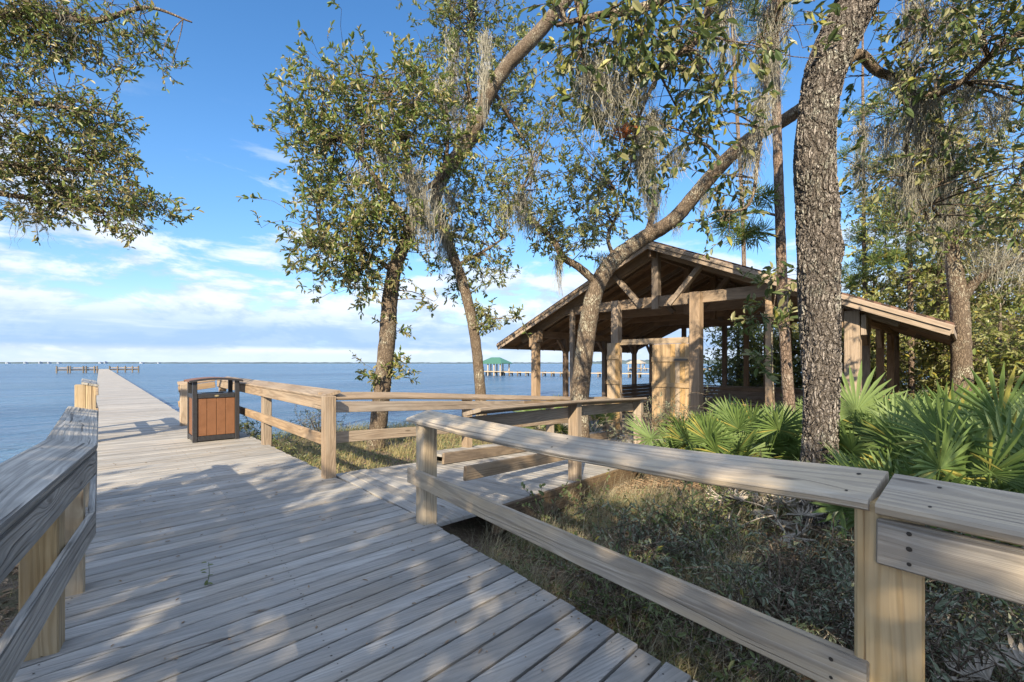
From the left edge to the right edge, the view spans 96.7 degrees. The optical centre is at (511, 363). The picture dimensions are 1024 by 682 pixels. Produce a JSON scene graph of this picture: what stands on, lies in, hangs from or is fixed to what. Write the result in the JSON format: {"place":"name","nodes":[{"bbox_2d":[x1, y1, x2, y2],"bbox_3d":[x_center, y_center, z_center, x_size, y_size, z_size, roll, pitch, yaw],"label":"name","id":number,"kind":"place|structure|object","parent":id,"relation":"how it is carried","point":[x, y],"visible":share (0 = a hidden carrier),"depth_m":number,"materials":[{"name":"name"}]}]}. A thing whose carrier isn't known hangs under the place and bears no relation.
{"place":"outdoors","nodes":[
{"label":"outdoors","id":0,"kind":"place"},
{"bbox_2d":[0,362,569,363],"bbox_3d":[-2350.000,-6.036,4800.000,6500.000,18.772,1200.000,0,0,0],"label":"shore terrain","id":1,"kind":"structure","parent":0,"point":[265,363],"depth_m":4547.92,"materials":[{"name":"plant"}]},
{"bbox_2d":[0,364,927,462],"bbox_3d":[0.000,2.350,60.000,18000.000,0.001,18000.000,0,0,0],"label":"water","id":2,"kind":"structure","parent":0,"point":[36,400],"depth_m":50.68,"materials":[{"name":"liquid"}]},
{"bbox_2d":[55,366,179,430],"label":"pier","id":3,"kind":"structure","parent":2,"relation":"in","point":[122,403],"depth_m":14.86,"materials":[{"name":"grey wood"}]},
{"bbox_2d":[483,357,648,377],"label":"neighbour dock","id":4,"kind":"object","parent":2,"relation":"in","point":[495,360],"visible":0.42,"depth_m":87.25,"materials":[{"name":"teal wood"}]},
{"bbox_2d":[626,360,710,370],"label":"neighbour dock","id":5,"kind":"object","parent":2,"relation":"in","point":[640,362],"visible":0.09,"depth_m":147.91,"materials":[{"name":"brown wood"}]},
{"bbox_2d":[0,386,1023,681],"bbox_3d":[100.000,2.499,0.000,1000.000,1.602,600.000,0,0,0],"label":"ground","id":6,"kind":"structure","parent":0,"point":[462,530],"depth_m":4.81,"materials":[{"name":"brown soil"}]},
{"bbox_2d":[0,567,17,636],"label":"bank leaf litter","id":7,"kind":"object","parent":6,"relation":"on","point":[6,610],"visible":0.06,"depth_m":3.55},
{"bbox_2d":[0,0,203,249],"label":"live oak","id":8,"kind":"object","parent":6,"relation":"on","point":[40,42],"visible":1,"depth_m":5.55,"materials":[{"name":"green plant"}]},
{"bbox_2d":[240,416,277,441],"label":"shrub","id":9,"kind":"object","parent":6,"relation":"on","point":[247,426],"visible":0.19,"depth_m":11.26,"materials":[{"name":"green plant"}]},
{"bbox_2d":[247,430,313,457],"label":"shrub","id":10,"kind":"object","parent":6,"relation":"on","point":[278,447],"visible":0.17,"depth_m":9.02,"materials":[{"name":"green plant"}]},
{"bbox_2d":[290,404,346,436],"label":"shrub","id":11,"kind":"object","parent":6,"relation":"on","point":[313,422],"visible":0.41,"depth_m":13.34,"materials":[{"name":"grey plant"}]},
{"bbox_2d":[12,425,696,681],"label":"boardwalk","id":12,"kind":"structure","parent":6,"relation":"on","point":[138,615],"depth_m":2.76,"materials":[{"name":"grey wood"}]},
{"bbox_2d":[0,406,97,681],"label":"boardwalk railing","id":13,"kind":"object","parent":12,"relation":"attached to","point":[48,490],"visible":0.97,"depth_m":2.14,"materials":[{"name":"grey wood"}]},
{"bbox_2d":[75,378,98,415],"bbox_3d":[-8.364,1.863,8.948,0.316,3.075,2.700,0,0,-43],"label":"boardwalk railing","id":14,"kind":"object","parent":12,"relation":"attached to","point":[86,391],"visible":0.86,"depth_m":7.99,"materials":[{"name":"brown wood"}]},
{"bbox_2d":[201,561,212,584],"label":"sprig","id":15,"kind":"object","parent":12,"relation":"on","point":[206,582],"visible":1,"depth_m":2.88,"materials":[{"name":"green plant"}]},
{"bbox_2d":[184,377,242,442],"bbox_3d":[-5.555,0.828,8.466,0.820,1.144,0.760,0,0,-42],"label":"litter bin","id":16,"kind":"object","parent":12,"relation":"on","point":[213,415],"visible":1,"depth_m":8.26,"materials":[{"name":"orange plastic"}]},
{"bbox_2d":[177,376,340,478],"bbox_3d":[-4.624,1.854,8.265,7.242,3.092,0.955,0,0,42],"label":"boardwalk railing","id":17,"kind":"object","parent":12,"relation":"attached to","point":[307,396],"visible":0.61,"depth_m":6.65,"materials":[{"name":"brown wood"}]},
{"bbox_2d":[111,440,579,681],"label":"deck leaf litter","id":18,"kind":"object","parent":12,"relation":"on","point":[308,585],"visible":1,"depth_m":2.94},
{"bbox_2d":[406,410,924,681],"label":"boardwalk railing","id":19,"kind":"object","parent":12,"relation":"attached to","point":[889,624],"visible":0.97,"depth_m":1.77,"materials":[{"name":"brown wood"}]},
{"bbox_2d":[875,474,1023,604],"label":"boardwalk railing","id":20,"kind":"object","parent":19,"relation":"attached to","point":[988,567],"visible":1,"depth_m":1.29,"materials":[{"name":"grey wood"}]},
{"bbox_2d":[236,0,513,450],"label":"laurel oak","id":21,"kind":"object","parent":6,"relation":"on","point":[419,216],"visible":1,"depth_m":10.69,"materials":[{"name":"green plant"}]},
{"bbox_2d":[250,419,556,473],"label":"shore grass","id":22,"kind":"structure","parent":6,"relation":"on","point":[345,448],"depth_m":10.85,"materials":[{"name":"plant"}]},
{"bbox_2d":[527,395,567,434],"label":"saw palmetto","id":23,"kind":"object","parent":22,"relation":"on","point":[559,428],"visible":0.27,"depth_m":11.23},
{"bbox_2d":[382,0,573,415],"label":"laurel oak","id":24,"kind":"object","parent":6,"relation":"on","point":[490,82],"visible":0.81,"depth_m":13.21,"materials":[{"name":"green plant"}]},
{"bbox_2d":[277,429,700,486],"bbox_3d":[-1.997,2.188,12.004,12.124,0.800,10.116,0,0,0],"label":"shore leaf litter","id":25,"kind":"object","parent":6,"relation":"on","point":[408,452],"visible":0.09,"depth_m":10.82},
{"bbox_2d":[336,431,647,533],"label":"ramp","id":26,"kind":"structure","parent":6,"relation":"on","point":[391,485],"depth_m":5.84,"materials":[{"name":"grey wood"}]},
{"bbox_2d":[318,392,611,447],"bbox_3d":[0.190,1.393,9.329,0.231,2.057,8.887,0,0,35],"label":"boardwalk railing","id":27,"kind":"object","parent":26,"relation":"on","point":[466,403],"visible":0.62,"depth_m":6.85,"materials":[{"name":"brown wood"}]},
{"bbox_2d":[462,397,646,503],"bbox_3d":[0.966,1.325,6.265,0.232,1.813,4.707,0,0,35],"label":"boardwalk railing","id":28,"kind":"object","parent":26,"relation":"on","point":[574,411],"visible":0.8,"depth_m":5.51,"materials":[{"name":"brown wood"}]},
{"bbox_2d":[513,400,545,430],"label":"saw palmetto","id":29,"kind":"object","parent":6,"relation":"on","point":[534,427],"visible":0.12,"depth_m":12.48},
{"bbox_2d":[516,481,568,524],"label":"shrub","id":30,"kind":"object","parent":6,"relation":"on","point":[541,492],"visible":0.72,"depth_m":4.54,"materials":[{"name":"green plant"}]},
{"bbox_2d":[562,469,609,521],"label":"shrub","id":31,"kind":"object","parent":6,"relation":"on","point":[569,495],"visible":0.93,"depth_m":5.13,"materials":[{"name":"green plant"}]},
{"bbox_2d":[589,404,620,431],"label":"saw palmetto","id":32,"kind":"object","parent":6,"relation":"on","point":[601,419],"visible":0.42,"depth_m":12.18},
{"bbox_2d":[541,530,693,644],"bbox_3d":[0.739,1.624,3.257,1.256,0.759,1.224,0,0,-38],"label":"shrub","id":33,"kind":"object","parent":6,"relation":"on","point":[597,591],"visible":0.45,"depth_m":3.05,"materials":[{"name":"green plant"}]},
{"bbox_2d":[477,41,798,437],"bbox_3d":[2.676,-2.464,10.325,6.776,9.961,3.247,0,0,10],"label":"live oak","id":34,"kind":"object","parent":6,"relation":"on","point":[615,259],"visible":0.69,"depth_m":10.22,"materials":[{"name":"green plant"}]},
{"bbox_2d":[556,498,720,625],"bbox_3d":[1.027,1.550,3.729,1.259,0.943,1.312,0,0,19],"label":"shrub","id":35,"kind":"object","parent":6,"relation":"on","point":[648,540],"visible":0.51,"depth_m":3.62,"materials":[{"name":"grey plant"}]},
{"bbox_2d":[591,385,717,475],"bbox_3d":[2.637,1.340,8.460,2.349,1.973,2.494,0,0,0],"label":"shrub","id":36,"kind":"object","parent":6,"relation":"on","point":[659,419],"visible":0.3,"depth_m":8.21,"materials":[{"name":"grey plant"}]},
{"bbox_2d":[591,481,764,586],"bbox_3d":[1.532,1.650,4.139,1.492,0.982,1.532,0,0,0],"label":"shrub","id":37,"kind":"object","parent":6,"relation":"on","point":[707,527],"visible":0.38,"depth_m":4.09,"materials":[{"name":"green plant"}]},
{"bbox_2d":[645,417,722,450],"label":"saw palmetto","id":38,"kind":"object","parent":6,"relation":"on","point":[669,442],"visible":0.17,"depth_m":7.29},
{"bbox_2d":[655,408,720,432],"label":"saw palmetto","id":39,"kind":"object","parent":6,"relation":"on","point":[673,418],"visible":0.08,"depth_m":7.92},
{"bbox_2d":[623,412,778,490],"bbox_3d":[2.638,1.248,6.556,1.818,1.134,1.842,0,0,-40],"label":"saw palmetto","id":40,"kind":"object","parent":6,"relation":"on","point":[716,441],"visible":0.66,"depth_m":6.25,"materials":[{"name":"plant"}]},
{"bbox_2d":[629,483,785,561],"bbox_3d":[1.991,1.656,4.559,1.437,0.996,1.451,0,0,0],"label":"shrub","id":41,"kind":"object","parent":6,"relation":"on","point":[693,513],"visible":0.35,"depth_m":4.55,"materials":[{"name":"green plant"}]},
{"bbox_2d":[657,401,758,454],"bbox_3d":[3.205,1.196,7.460,1.504,1.261,1.490,0,0,0],"label":"saw palmetto","id":42,"kind":"object","parent":6,"relation":"on","point":[662,435],"visible":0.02,"depth_m":7.09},
{"bbox_2d":[652,411,765,450],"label":"saw palmetto","id":43,"kind":"object","parent":6,"relation":"on","point":[677,443],"visible":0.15,"depth_m":7.08,"materials":[{"name":"plant"}]},
{"bbox_2d":[662,397,772,456],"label":"shrub","id":44,"kind":"object","parent":6,"relation":"on","point":[712,415],"visible":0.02,"depth_m":7.45,"materials":[{"name":"green plant"}]},
{"bbox_2d":[496,241,957,455],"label":"picnic pavilion","id":45,"kind":"structure","parent":6,"relation":"on","point":[654,293],"depth_m":13.45,"materials":[{"name":"wood"}]},
{"bbox_2d":[607,343,619,429],"bbox_3d":[2.990,0.670,13.448,0.068,2.540,0.420,0,0,-45],"label":"door","id":46,"kind":"structure","parent":45,"relation":"in","point":[613,349],"depth_m":13.42,"materials":[{"name":"brown wood"}]},
{"bbox_2d":[623,400,651,423],"bbox_3d":[4.430,1.685,16.174,1.800,0.770,1.730,0,0,34],"label":"picnic table","id":47,"kind":"object","parent":45,"relation":"on","point":[625,413],"visible":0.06,"depth_m":15.55,"materials":[{"name":"brown wood"}]},
{"bbox_2d":[651,343,688,430],"bbox_3d":[4.279,0.705,12.325,0.092,2.470,1.070,0,0,-45],"label":"door","id":48,"kind":"structure","parent":45,"relation":"in","point":[670,362],"depth_m":12.33,"materials":[{"name":"brown wood"}]},
{"bbox_2d":[732,402,781,411],"bbox_3d":[7.965,1.685,14.477,1.800,0.770,1.730,0,0,39],"label":"picnic table","id":49,"kind":"object","parent":45,"relation":"on","point":[754,404],"visible":0.12,"depth_m":14.43,"materials":[{"name":"brown wood"}]},
{"bbox_2d":[628,537,825,681],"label":"shrub","id":50,"kind":"object","parent":6,"relation":"on","point":[749,661],"visible":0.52,"depth_m":2.56,"materials":[{"name":"green plant"}]},
{"bbox_2d":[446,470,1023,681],"bbox_3d":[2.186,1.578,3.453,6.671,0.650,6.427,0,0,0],"label":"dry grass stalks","id":51,"kind":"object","parent":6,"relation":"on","point":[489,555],"visible":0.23,"depth_m":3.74,"materials":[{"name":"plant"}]},
{"bbox_2d":[682,447,800,539],"bbox_3d":[2.749,1.556,5.386,1.423,1.051,1.368,0,0,0],"label":"shrub","id":52,"kind":"object","parent":6,"relation":"on","point":[746,504],"visible":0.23,"depth_m":5.18,"materials":[{"name":"green plant"}]},
{"bbox_2d":[688,324,798,410],"bbox_3d":[10.930,0.008,21.789,5.403,6.337,4.719,0,0,-21],"label":"laurel oak","id":53,"kind":"object","parent":6,"relation":"on","point":[736,370],"visible":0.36,"depth_m":20.98,"materials":[{"name":"green plant"}]},
{"bbox_2d":[674,0,816,373],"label":"slash pine","id":54,"kind":"object","parent":6,"relation":"on","point":[733,59],"visible":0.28,"depth_m":26.94,"materials":[{"name":"green plant"}]},
{"bbox_2d":[475,482,1023,681],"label":"weeds","id":55,"kind":"object","parent":6,"relation":"on","point":[621,629],"visible":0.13,"depth_m":4.06,"materials":[{"name":"green plant"}]},
{"bbox_2d":[704,392,794,455],"bbox_3d":[3.975,1.197,7.923,1.727,1.306,1.536,0,0,-39],"label":"saw palmetto","id":56,"kind":"object","parent":6,"relation":"on","point":[716,408],"visible":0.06,"depth_m":8.39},
{"bbox_2d":[702,400,802,460],"bbox_3d":[3.509,1.143,6.524,1.531,1.271,1.621,0,0,0],"label":"saw palmetto","id":57,"kind":"object","parent":6,"relation":"on","point":[736,423],"visible":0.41,"depth_m":6.10,"materials":[{"name":"plant"}]},
{"bbox_2d":[704,326,801,398],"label":"laurel oak","id":58,"kind":"object","parent":6,"relation":"on","point":[751,365],"visible":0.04,"depth_m":22.94,"materials":[{"name":"green plant"}]},
{"bbox_2d":[706,485,804,534],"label":"saw palmetto","id":59,"kind":"object","parent":6,"relation":"on","point":[783,522],"visible":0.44,"depth_m":4.68,"materials":[{"name":"plant"}]},
{"bbox_2d":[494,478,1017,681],"bbox_3d":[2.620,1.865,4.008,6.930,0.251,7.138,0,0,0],"label":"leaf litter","id":60,"kind":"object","parent":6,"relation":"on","point":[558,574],"visible":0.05,"depth_m":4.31,"materials":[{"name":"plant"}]},
{"bbox_2d":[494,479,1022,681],"bbox_3d":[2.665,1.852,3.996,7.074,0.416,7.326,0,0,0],"label":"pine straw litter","id":61,"kind":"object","parent":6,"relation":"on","point":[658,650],"visible":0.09,"depth_m":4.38,"materials":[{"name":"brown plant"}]},
{"bbox_2d":[716,396,801,460],"bbox_3d":[3.945,1.158,7.020,1.448,1.298,1.699,0,0,-11],"label":"saw palmetto","id":62,"kind":"object","parent":6,"relation":"on","point":[783,442],"visible":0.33,"depth_m":6.49,"materials":[{"name":"plant"}]},
{"bbox_2d":[727,261,798,458],"bbox_3d":[4.266,-0.092,7.360,1.286,3.349,1.120,0,0,39],"label":"magnolia sapling","id":63,"kind":"object","parent":6,"relation":"on","point":[783,314],"visible":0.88,"depth_m":7.39,"materials":[{"name":"plant"}]},
{"bbox_2d":[510,0,1023,527],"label":"live oak","id":64,"kind":"object","parent":6,"relation":"on","point":[832,58],"visible":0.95,"depth_m":5.14,"materials":[{"name":"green plant"}]},
{"bbox_2d":[721,488,825,513],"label":"saw palmetto","id":65,"kind":"object","parent":6,"relation":"on","point":[775,498],"visible":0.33,"depth_m":4.76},
{"bbox_2d":[700,495,853,628],"bbox_3d":[2.196,1.516,3.501,1.143,1.097,1.367,0,0,41],"label":"shrub","id":66,"kind":"object","parent":6,"relation":"on","point":[820,565],"visible":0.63,"depth_m":3.44,"materials":[{"name":"green plant"}]},
{"bbox_2d":[756,417,801,458],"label":"saw palmetto","id":67,"kind":"object","parent":6,"relation":"on","point":[793,442],"visible":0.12,"depth_m":6.41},
{"bbox_2d":[720,488,847,547],"bbox_3d":[2.520,1.432,4.378,1.150,0.395,1.172,0,0,-27],"label":"saw palmetto","id":68,"kind":"object","parent":6,"relation":"on","point":[794,511],"visible":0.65,"depth_m":4.33,"materials":[{"name":"plant"}]},
{"bbox_2d":[730,322,843,400],"bbox_3d":[12.462,-0.273,20.361,5.149,6.048,4.607,0,0,37],"label":"laurel oak","id":69,"kind":"object","parent":6,"relation":"on","point":[797,374],"visible":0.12,"depth_m":20.15,"materials":[{"name":"green plant"}]},
{"bbox_2d":[662,533,936,678],"bbox_3d":[1.689,1.643,2.992,1.702,1.020,1.416,0,0,0],"label":"shrub","id":70,"kind":"object","parent":6,"relation":"on","point":[782,615],"visible":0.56,"depth_m":2.82,"materials":[{"name":"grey plant"}]},
{"bbox_2d":[771,403,844,458],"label":"saw palmetto","id":71,"kind":"object","parent":6,"relation":"on","point":[796,413],"visible":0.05,"depth_m":7.81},
{"bbox_2d":[779,289,920,390],"bbox_3d":[14.056,-0.113,18.670,5.051,5.674,4.317,0,0,0],"label":"laurel oak","id":72,"kind":"object","parent":6,"relation":"on","point":[873,346],"visible":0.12,"depth_m":17.77,"materials":[{"name":"green plant"}]},
{"bbox_2d":[840,402,873,434],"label":"saw palmetto","id":73,"kind":"object","parent":6,"relation":"on","point":[847,421],"visible":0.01,"depth_m":6.73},
{"bbox_2d":[796,394,930,430],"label":"saw palmetto","id":74,"kind":"object","parent":6,"relation":"on","point":[865,414],"visible":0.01,"depth_m":7.13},
{"bbox_2d":[837,34,897,298],"bbox_3d":[14.755,-6.761,19.010,2.523,16.836,2.232,0,0,0],"label":"slash pine","id":75,"kind":"object","parent":6,"relation":"on","point":[853,277],"visible":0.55,"depth_m":18.95,"materials":[{"name":"green plant"}]},
{"bbox_2d":[823,422,911,465],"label":"saw palmetto","id":76,"kind":"object","parent":6,"relation":"on","point":[887,434],"visible":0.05,"depth_m":5.11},
{"bbox_2d":[775,260,992,395],"bbox_3d":[15.579,-1.225,19.367,8.176,7.201,6.925,0,0,0],"label":"laurel oak","id":77,"kind":"object","parent":6,"relation":"on","point":[874,286],"visible":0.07,"depth_m":18.81,"materials":[{"name":"green plant"}]},
{"bbox_2d":[761,510,1023,681],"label":"shrub","id":78,"kind":"object","parent":6,"relation":"on","point":[942,605],"visible":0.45,"depth_m":2.21,"materials":[{"name":"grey plant"}]},
{"bbox_2d":[839,408,963,459],"bbox_3d":[4.555,1.143,5.463,1.420,1.249,1.621,0,0,22],"label":"saw palmetto","id":79,"kind":"object","parent":6,"relation":"on","point":[855,422],"visible":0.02,"depth_m":5.58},
{"bbox_2d":[792,413,1023,592],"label":"saw palmetto","id":80,"kind":"object","parent":6,"relation":"on","point":[945,462],"visible":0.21,"depth_m":3.37,"materials":[{"name":"plant"}]},
{"bbox_2d":[862,0,957,398],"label":"slash pine","id":81,"kind":"object","parent":6,"relation":"on","point":[910,307],"visible":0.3,"depth_m":17.41,"materials":[{"name":"green plant"}]},
{"bbox_2d":[798,518,1023,681],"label":"shrub","id":82,"kind":"object","parent":6,"relation":"on","point":[961,597],"visible":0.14,"depth_m":2.85,"materials":[{"name":"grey plant"}]},
{"bbox_2d":[800,361,1022,470],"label":"saw palmetto","id":83,"kind":"object","parent":6,"relation":"on","point":[856,402],"visible":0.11,"depth_m":5.69,"materials":[{"name":"plant"}]},
{"bbox_2d":[809,518,1023,656],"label":"shrub","id":84,"kind":"object","parent":6,"relation":"on","point":[939,589],"visible":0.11,"depth_m":3.04,"materials":[{"name":"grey plant"}]},
{"bbox_2d":[817,407,1016,532],"bbox_3d":[4.146,1.135,4.864,1.508,1.278,2.261,0,0,35],"label":"saw palmetto","id":85,"kind":"object","parent":6,"relation":"on","point":[870,432],"visible":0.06,"depth_m":5.28,"materials":[{"name":"plant"}]},
{"bbox_2d":[867,381,978,416],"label":"saw palmetto","id":86,"kind":"object","parent":6,"relation":"on","point":[939,391],"visible":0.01,"depth_m":6.36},
{"bbox_2d":[824,413,1023,536],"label":"saw palmetto","id":87,"kind":"object","parent":6,"relation":"on","point":[978,480],"visible":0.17,"depth_m":3.66,"materials":[{"name":"plant"}]},
{"bbox_2d":[882,393,971,447],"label":"saw palmetto","id":88,"kind":"object","parent":6,"relation":"on","point":[942,409],"visible":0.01,"depth_m":5.27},
{"bbox_2d":[837,1,1023,399],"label":"live oak","id":89,"kind":"object","parent":6,"relation":"on","point":[960,288],"visible":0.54,"depth_m":10.43,"materials":[{"name":"green plant"}]},
{"bbox_2d":[842,176,1023,394],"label":"laurel oak","id":90,"kind":"object","parent":6,"relation":"on","point":[935,287],"visible":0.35,"depth_m":17.19,"materials":[{"name":"green plant"}]},
{"bbox_2d":[862,357,1023,471],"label":"saw palmetto","id":91,"kind":"object","parent":6,"relation":"on","point":[986,403],"visible":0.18,"depth_m":4.60,"materials":[{"name":"plant"}]},
{"bbox_2d":[871,253,1022,399],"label":"laurel oak","id":92,"kind":"object","parent":6,"relation":"on","point":[930,300],"visible":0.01,"depth_m":20.73,"materials":[{"name":"green plant"}]},
{"bbox_2d":[871,286,1023,398],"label":"laurel oak","id":93,"kind":"object","parent":6,"relation":"on","point":[903,344],"visible":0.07,"depth_m":17.04,"materials":[{"name":"green plant"}]},
{"bbox_2d":[881,269,1014,396],"bbox_3d":[23.494,-1.597,23.602,8.766,7.774,7.528,0,0,31],"label":"laurel oak","id":94,"kind":"object","parent":6,"relation":"on","point":[925,310],"depth_m":24.25,"materials":[{"name":"green plant"}]},
{"bbox_2d":[881,449,1023,540],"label":"saw palmetto","id":95,"kind":"object","parent":6,"relation":"on","point":[907,460],"visible":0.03,"depth_m":4.17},
{"bbox_2d":[884,384,1023,546],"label":"saw palmetto","id":96,"kind":"object","parent":6,"relation":"on","point":[983,460],"visible":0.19,"depth_m":3.54,"materials":[{"name":"plant"}]},
{"bbox_2d":[915,378,998,416],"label":"saw palmetto","id":97,"kind":"object","parent":6,"relation":"on","point":[952,395],"visible":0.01,"depth_m":5.61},
{"bbox_2d":[899,303,1023,401],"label":"laurel oak","id":98,"kind":"object","parent":6,"relation":"on","point":[934,366],"visible":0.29,"depth_m":13.61,"materials":[{"name":"green plant"}]},
{"bbox_2d":[928,546,1023,681],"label":"shrub","id":99,"kind":"object","parent":6,"relation":"on","point":[988,599],"visible":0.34,"depth_m":2.43,"materials":[{"name":"green plant"}]},
{"bbox_2d":[933,641,1023,681],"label":"saw palmetto","id":100,"kind":"object","parent":6,"relation":"on","point":[986,674],"visible":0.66,"depth_m":2.16,"materials":[{"name":"plant"}]},
{"bbox_2d":[939,174,1023,353],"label":"laurel oak","id":101,"kind":"object","parent":6,"relation":"on","point":[1014,300],"visible":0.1,"depth_m":15.81,"materials":[{"name":"green plant"}]},
{"bbox_2d":[944,289,1023,399],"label":"laurel oak","id":102,"kind":"object","parent":6,"relation":"on","point":[1014,354],"visible":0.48,"depth_m":12.37,"materials":[{"name":"green plant"}]},
{"bbox_2d":[953,631,1023,681],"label":"saw palmetto","id":103,"kind":"object","parent":6,"relation":"on","point":[1017,656],"visible":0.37,"depth_m":2.25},
{"bbox_2d":[992,416,1023,473],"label":"saw palmetto","id":104,"kind":"object","parent":6,"relation":"on","point":[1020,443],"visible":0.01,"depth_m":3.77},
{"bbox_2d":[992,396,1023,437],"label":"saw palmetto","id":105,"kind":"object","parent":6,"relation":"on","point":[1013,411],"visible":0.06,"depth_m":4.24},
{"bbox_2d":[998,326,1023,397],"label":"laurel oak","id":106,"kind":"object","parent":6,"relation":"on","point":[1020,343],"visible":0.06,"depth_m":9.38,"materials":[{"name":"green plant"}]},
{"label":"woodland floor grass","id":107,"kind":"object","parent":6,"relation":"on","visible":0},
{"bbox_2d":[708,0,795,414],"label":"slash pine","id":108,"kind":"object","parent":107,"relation":"on","point":[777,198],"visible":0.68,"depth_m":8.22,"materials":[{"name":"brown plant"}]},
{"bbox_2d":[0,0,1023,362],"label":"sky","id":109,"kind":"structure","parent":0,"point":[213,286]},
{"bbox_2d":[592,359,736,363],"bbox_3d":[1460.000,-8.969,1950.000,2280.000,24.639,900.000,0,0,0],"label":"wooded point terrain","id":110,"kind":"structure","parent":0,"point":[645,361],"depth_m":2050.75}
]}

